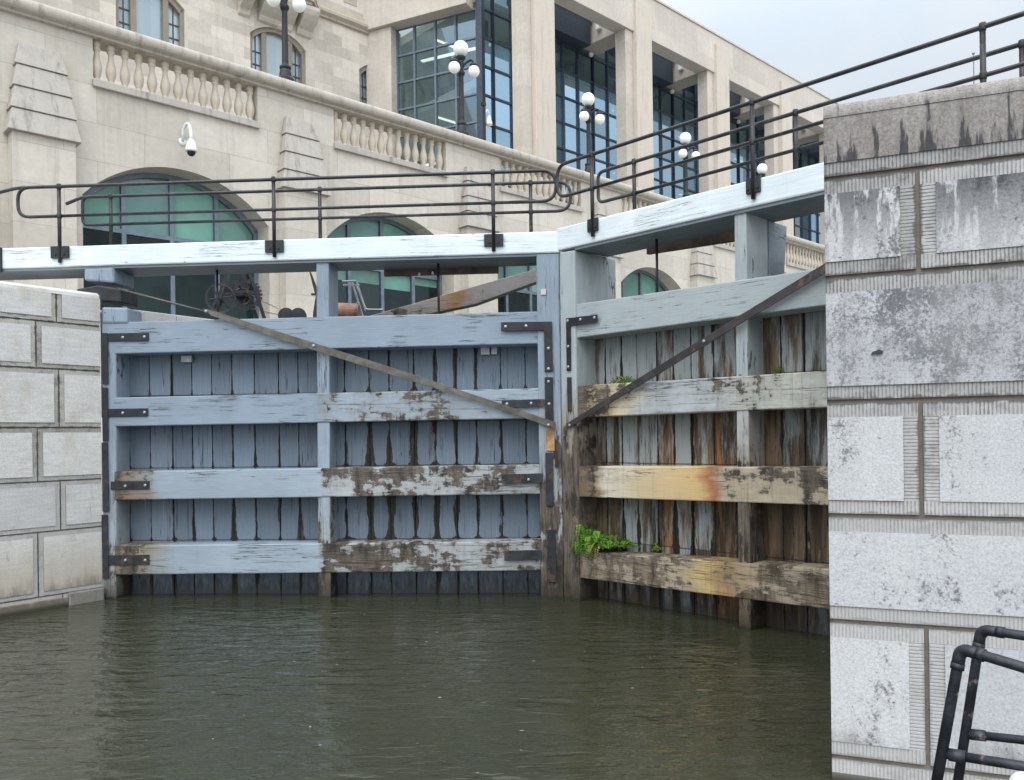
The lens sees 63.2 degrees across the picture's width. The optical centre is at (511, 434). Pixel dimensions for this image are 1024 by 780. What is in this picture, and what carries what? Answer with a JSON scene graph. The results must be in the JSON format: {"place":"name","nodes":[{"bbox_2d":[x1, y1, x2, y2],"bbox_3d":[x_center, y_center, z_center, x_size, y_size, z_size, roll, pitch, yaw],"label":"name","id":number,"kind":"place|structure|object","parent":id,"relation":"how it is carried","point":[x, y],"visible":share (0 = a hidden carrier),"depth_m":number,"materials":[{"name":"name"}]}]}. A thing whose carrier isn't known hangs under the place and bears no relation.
{"place":"outdoors","nodes":[
{"label":"outdoors","id":0,"kind":"place"},
{"bbox_2d":[33,0,404,150],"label":"stone hotel","id":1,"kind":"structure","parent":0,"point":[327,45],"depth_m":35.30,"materials":[{"name":"beige stone"}]},
{"bbox_2d":[116,0,183,46],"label":"mullioned window","id":2,"kind":"structure","parent":1,"relation":"in","point":[163,20],"depth_m":32.79,"materials":[{"name":"glass"}]},
{"bbox_2d":[250,28,304,84],"bbox_3d":[-10.294,-16.224,36.303,2.620,2.780,0.320,-1,0,-43],"label":"mullioned window","id":3,"kind":"structure","parent":1,"relation":"in","point":[265,43],"depth_m":36.24,"materials":[{"name":"glass"}]},
{"bbox_2d":[343,0,356,6],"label":"upper window","id":4,"kind":"structure","parent":1,"relation":"in","point":[352,2],"depth_m":38.65,"materials":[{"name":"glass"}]},
{"bbox_2d":[359,66,403,114],"bbox_3d":[-6.358,-16.277,39.999,2.620,2.780,0.320,-1,0,-43],"label":"mullioned window","id":5,"kind":"structure","parent":1,"relation":"in","point":[362,71],"depth_m":39.42,"materials":[{"name":"metal"}]},
{"bbox_2d":[0,579,831,779],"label":"water","id":6,"kind":"structure","parent":0,"point":[360,686],"depth_m":7.27,"materials":[{"name":"green liquid"}]},
{"bbox_2d":[0,281,103,616],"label":"stone wall","id":7,"kind":"structure","parent":6,"relation":"in","point":[51,512],"depth_m":11.14,"materials":[{"name":"stone"}]},
{"bbox_2d":[0,169,571,598],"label":"lock gate","id":8,"kind":"structure","parent":7,"relation":"attached to","point":[327,452],"depth_m":11.68,"materials":[{"name":"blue wood"}]},
{"bbox_2d":[823,76,1023,779],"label":"stone wall","id":9,"kind":"structure","parent":6,"relation":"in","point":[924,232],"depth_m":5.09,"materials":[{"name":"stone"}]},
{"bbox_2d":[556,11,1023,635],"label":"lock gate","id":10,"kind":"structure","parent":9,"relation":"attached to","point":[696,449],"depth_m":9.88,"materials":[{"name":"grey wood"}]},
{"bbox_2d":[572,523,646,558],"bbox_3d":[1.274,1.412,10.957,0.642,0.486,1.034,-1,0,-44],"label":"leafy weed","id":11,"kind":"object","parent":10,"relation":"on","point":[593,540],"visible":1,"depth_m":10.98,"materials":[{"name":"green plant"}]},
{"bbox_2d":[595,520,624,547],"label":"grass stems","id":12,"kind":"object","parent":10,"relation":"on","point":[613,533],"visible":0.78,"depth_m":10.99,"materials":[{"name":"green plant"}]},
{"bbox_2d":[609,376,634,383],"bbox_3d":[1.460,-0.709,10.868,0.244,0.134,0.383,-1,0,-44],"label":"moss mound","id":13,"kind":"object","parent":10,"relation":"on","point":[623,379],"visible":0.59,"depth_m":10.84,"materials":[{"name":"green plant"}]},
{"bbox_2d":[652,542,661,550],"bbox_3d":[1.847,1.427,10.611,0.115,0.146,0.179,-1,0,-44],"label":"leafy weed","id":14,"kind":"object","parent":10,"relation":"on","point":[657,547],"visible":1,"depth_m":10.61,"materials":[{"name":"green plant"}]},
{"bbox_2d":[773,368,783,373],"bbox_3d":[3.007,-0.708,9.383,0.107,0.122,0.196,-1,0,-44],"label":"moss mound","id":15,"kind":"object","parent":10,"relation":"on","point":[778,371],"visible":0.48,"depth_m":9.39,"materials":[{"name":"green plant"}]},
{"bbox_2d":[931,625,1023,779],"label":"pipe handrail","id":16,"kind":"object","parent":9,"relation":"attached to","point":[977,652],"visible":1,"depth_m":3.60,"materials":[{"name":"black metal"}]},
{"bbox_2d":[1009,771,1023,779],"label":"fender","id":17,"kind":"object","parent":16,"relation":"attached to","point":[1018,775],"visible":1,"depth_m":3.40,"materials":[{"name":"white plastic"}]},
{"bbox_2d":[972,52,974,83],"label":"flagpole","id":18,"kind":"object","parent":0,"point":[973,53],"visible":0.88,"depth_m":69.96,"materials":[{"name":"metal"}]},
{"label":"ground","id":19,"kind":"structure","parent":0,"visible":0},
{"bbox_2d":[100,310,212,416],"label":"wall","id":20,"kind":"structure","parent":19,"relation":"on","point":[150,316],"depth_m":13.43,"materials":[{"name":"stone"}]},
{"bbox_2d":[205,274,265,319],"bbox_3d":[-5.117,-2.617,15.291,1.108,1.267,0.950,-1,0,-28],"label":"crab winch","id":21,"kind":"object","parent":20,"relation":"on","point":[240,296],"visible":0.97,"depth_m":15.21,"materials":[{"name":"black metal"}]},
{"bbox_2d":[250,295,281,314],"bbox_3d":[-4.598,-2.473,15.533,0.889,0.497,0.046,-1,0,-4],"label":"chain","id":22,"kind":"object","parent":21,"relation":"attached to","point":[268,304],"visible":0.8,"depth_m":15.52,"materials":[{"name":"grey metal"}]},
{"bbox_2d":[278,308,306,317],"bbox_3d":[-4.115,-2.191,15.600,0.520,0.370,0.200,-1,0,-10],"label":"chain pulley","id":23,"kind":"object","parent":20,"relation":"on","point":[290,313],"visible":0.52,"depth_m":15.53,"materials":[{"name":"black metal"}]},
{"bbox_2d":[309,272,382,316],"bbox_3d":[-3.257,-2.617,16.400,1.449,1.200,0.366,-1,0,0],"label":"crab winch","id":24,"kind":"object","parent":20,"relation":"on","point":[349,309],"visible":0.64,"depth_m":16.33,"materials":[{"name":"black metal"}]},
{"bbox_2d":[371,269,536,315],"bbox_3d":[-0.986,-2.077,12.780,2.731,0.823,0.220,-1,0,3],"label":"timber baulk","id":25,"kind":"object","parent":20,"relation":"on","point":[474,296],"visible":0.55,"depth_m":12.65,"materials":[{"name":"grey wood"}]},
{"bbox_2d":[0,0,824,325],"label":"terrace wall","id":26,"kind":"structure","parent":19,"relation":"on","point":[68,116],"depth_m":21.78,"materials":[{"name":"stone"}]},
{"bbox_2d":[82,173,258,319],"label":"arched window","id":27,"kind":"structure","parent":26,"relation":"in","point":[188,290],"depth_m":21.43,"materials":[{"name":"teal glass"}]},
{"bbox_2d":[178,122,197,155],"bbox_3d":[-7.836,-7.145,20.173,0.295,0.848,0.553,-1,0,-43],"label":"security camera","id":28,"kind":"object","parent":26,"relation":"attached to","point":[190,148],"visible":1,"depth_m":20.05,"materials":[{"name":"white plastic"}]},
{"bbox_2d":[266,0,305,81],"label":"street lamp","id":29,"kind":"object","parent":26,"relation":"on","point":[298,6],"visible":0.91,"depth_m":22.29,"materials":[{"name":"metal"}]},
{"bbox_2d":[327,218,442,315],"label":"arched window","id":30,"kind":"structure","parent":26,"relation":"in","point":[378,291],"depth_m":25.66,"materials":[{"name":"teal glass"}]},
{"bbox_2d":[448,40,479,134],"bbox_3d":[-1.605,-10.978,26.552,1.130,3.215,0.956,-1,0,-43],"label":"street lamp","id":31,"kind":"object","parent":26,"relation":"on","point":[457,64],"visible":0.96,"depth_m":26.46,"materials":[{"name":"black metal"}]},
{"bbox_2d":[481,102,491,140],"bbox_3d":[-0.809,-10.241,27.509,0.360,1.460,0.217,-1,0,-43],"label":"security camera","id":32,"kind":"object","parent":26,"relation":"on","point":[488,122],"visible":0.95,"depth_m":27.46,"materials":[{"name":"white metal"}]},
{"bbox_2d":[498,266,560,325],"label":"arched window","id":33,"kind":"structure","parent":26,"relation":"in","point":[525,300],"depth_m":29.70,"materials":[{"name":"teal glass"}]},
{"bbox_2d":[579,92,604,174],"bbox_3d":[2.848,-11.038,30.734,1.130,3.215,0.956,-1,0,-43],"label":"street lamp","id":34,"kind":"object","parent":26,"relation":"on","point":[588,100],"visible":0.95,"depth_m":30.64,"materials":[{"name":"black metal"}]},
{"bbox_2d":[621,270,668,297],"bbox_3d":[5.227,-4.301,33.681,4.520,4.717,0.130,-1,0,-43],"label":"arched window","id":35,"kind":"structure","parent":26,"relation":"in","point":[639,282],"depth_m":33.63,"materials":[{"name":"teal glass"}]},
{"bbox_2d":[678,132,699,196],"bbox_3d":[7.317,-11.098,34.930,1.130,3.215,0.956,-1,0,-43],"label":"street lamp","id":36,"kind":"object","parent":26,"relation":"on","point":[685,138],"visible":0.69,"depth_m":34.84,"materials":[{"name":"white glass"}]},
{"bbox_2d":[757,164,766,177],"bbox_3d":[11.814,-11.159,39.154,1.130,3.215,0.956,-1,0,-43],"label":"street lamp","id":37,"kind":"object","parent":26,"relation":"on","point":[761,169],"visible":0.26,"depth_m":39.03,"materials":[{"name":"white glass"}]},
{"label":"terrace","id":38,"kind":"structure","parent":0,"visible":0},
{"bbox_2d":[363,0,839,256],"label":"modern building","id":39,"kind":"structure","parent":38,"relation":"on","point":[637,68],"depth_m":41.02,"materials":[{"name":"beige stone"}]}
]}

